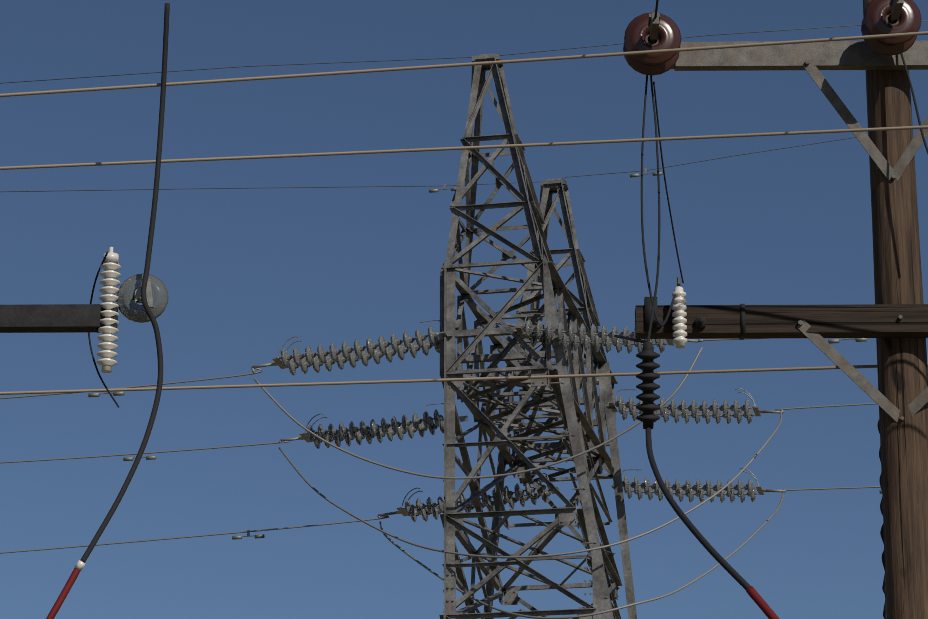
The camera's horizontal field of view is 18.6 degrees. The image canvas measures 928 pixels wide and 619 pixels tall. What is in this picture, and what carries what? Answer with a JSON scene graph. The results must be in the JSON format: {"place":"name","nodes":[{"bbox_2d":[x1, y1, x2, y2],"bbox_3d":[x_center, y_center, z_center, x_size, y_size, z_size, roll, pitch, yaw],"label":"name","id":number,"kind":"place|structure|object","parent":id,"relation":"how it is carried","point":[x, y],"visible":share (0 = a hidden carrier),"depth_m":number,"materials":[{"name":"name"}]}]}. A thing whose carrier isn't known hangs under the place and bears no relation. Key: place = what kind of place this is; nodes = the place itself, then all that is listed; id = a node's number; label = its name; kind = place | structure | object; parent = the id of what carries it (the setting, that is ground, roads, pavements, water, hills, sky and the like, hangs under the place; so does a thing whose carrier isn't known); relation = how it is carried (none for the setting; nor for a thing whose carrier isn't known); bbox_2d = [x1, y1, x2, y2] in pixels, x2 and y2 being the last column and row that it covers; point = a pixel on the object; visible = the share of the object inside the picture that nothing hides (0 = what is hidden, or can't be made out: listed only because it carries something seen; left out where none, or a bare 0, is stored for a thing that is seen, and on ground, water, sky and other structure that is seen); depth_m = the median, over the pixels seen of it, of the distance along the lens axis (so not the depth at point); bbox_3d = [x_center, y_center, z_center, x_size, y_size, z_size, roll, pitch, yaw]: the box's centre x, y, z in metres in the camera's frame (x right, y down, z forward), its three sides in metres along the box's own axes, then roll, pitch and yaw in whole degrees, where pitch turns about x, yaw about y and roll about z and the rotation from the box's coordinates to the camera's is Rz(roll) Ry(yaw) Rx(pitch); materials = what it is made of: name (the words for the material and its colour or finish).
{"place":"outdoors","nodes":[
{"label":"outdoors","id":0,"kind":"place"},
{"bbox_2d":[0,0,927,618],"label":"sky","id":1,"kind":"structure","parent":0,"point":[244,273],"materials":[{"name":"blue"}]},
{"label":"ground","id":2,"kind":"structure","parent":0,"visible":0},
{"bbox_2d":[439,54,636,618],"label":"lattice tower","id":3,"kind":"structure","parent":2,"relation":"on","point":[578,435],"depth_m":40.73,"materials":[{"name":"grey metal"}]},
{"bbox_2d":[0,338,880,618],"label":"power lines","id":4,"kind":"object","parent":3,"relation":"attached to","point":[385,515],"visible":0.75,"depth_m":39.52,"materials":[{"name":"silver metal"}]},
{"bbox_2d":[0,20,927,191],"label":"earth wires","id":5,"kind":"object","parent":3,"relation":"attached to","point":[419,59],"visible":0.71,"depth_m":42.78,"materials":[{"name":"grey metal"}]},
{"bbox_2d":[88,172,881,539],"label":"vibration dampers","id":6,"kind":"object","parent":5,"relation":"hanging from","point":[430,192],"visible":0.71,"depth_m":44.16,"materials":[{"name":"grey metal"}]},
{"bbox_2d":[99,53,854,536],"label":"string fittings","id":7,"kind":"object","parent":3,"relation":"attached to","point":[463,419],"visible":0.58,"depth_m":42.75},
{"bbox_2d":[281,319,755,521],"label":"insulator strings","id":8,"kind":"object","parent":3,"relation":"attached to","point":[435,342],"visible":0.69,"depth_m":42.61,"materials":[{"name":"grey ceramic"}]},
{"bbox_2d":[863,0,927,618],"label":"wooden pole","id":9,"kind":"object","parent":2,"relation":"on","point":[902,368],"visible":0.69,"depth_m":15.66,"materials":[{"name":"brown wood"}]},
{"bbox_2d":[635,304,927,338],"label":"wooden cross arm","id":10,"kind":"object","parent":9,"relation":"attached to","point":[836,321],"visible":0.78,"depth_m":15.61},
{"bbox_2d":[646,0,927,422],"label":"pole arm braces","id":11,"kind":"object","parent":9,"relation":"attached to","point":[812,59],"visible":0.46,"depth_m":16.09,"materials":[{"name":"metal"}]},
{"bbox_2d":[80,0,927,618],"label":"black cables","id":12,"kind":"object","parent":11,"relation":"attached to","point":[648,386],"visible":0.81,"depth_m":14.00,"materials":[{"name":"black plastic"}]},
{"bbox_2d":[75,560,84,570],"bbox_3d":[-1.748,1.165,12.906,0.050,0.053,0.041,0,-18,1],"label":"cable collar","id":13,"kind":"object","parent":12,"relation":"attached to","point":[79,565],"visible":0.98,"depth_m":12.89,"materials":[{"name":"white plastic"}]},
{"bbox_2d":[96,247,686,372],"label":"grey post insulators","id":14,"kind":"object","parent":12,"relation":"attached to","point":[110,266],"visible":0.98,"depth_m":14.23,"materials":[{"name":"grey ceramic"}]},
{"bbox_2d":[0,304,117,332],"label":"steel arm","id":15,"kind":"object","parent":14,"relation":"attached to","point":[58,318],"visible":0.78,"depth_m":14.17},
{"bbox_2d":[116,278,153,307],"bbox_3d":[-1.662,-0.053,14.226,0.303,0.150,0.136,-9,-20,25],"label":"disc cap","id":16,"kind":"object","parent":14,"relation":"attached to","point":[149,295],"visible":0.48,"depth_m":14.14,"materials":[{"name":"silver metal"}]},
{"bbox_2d":[117,273,168,322],"bbox_3d":[-1.613,-0.057,14.231,0.261,0.261,0.074,0,-18,1],"label":"grey disc","id":17,"kind":"object","parent":14,"relation":"attached to","point":[130,308],"visible":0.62,"depth_m":14.20,"materials":[{"name":"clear glass"}]},
{"bbox_2d":[46,568,778,618],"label":"cable sleeves","id":18,"kind":"object","parent":12,"relation":"attached to","point":[760,602],"visible":1,"depth_m":12.70,"materials":[{"name":"red"}]},
{"bbox_2d":[0,31,927,394],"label":"distribution conductors","id":19,"kind":"object","parent":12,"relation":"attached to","point":[456,149],"visible":1,"depth_m":15.15,"materials":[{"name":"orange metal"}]},
{"bbox_2d":[623,0,921,75],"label":"insulators","id":20,"kind":"object","parent":11,"relation":"attached to","point":[637,30],"visible":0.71,"depth_m":15.79,"materials":[{"name":"red ceramic"}]}
]}

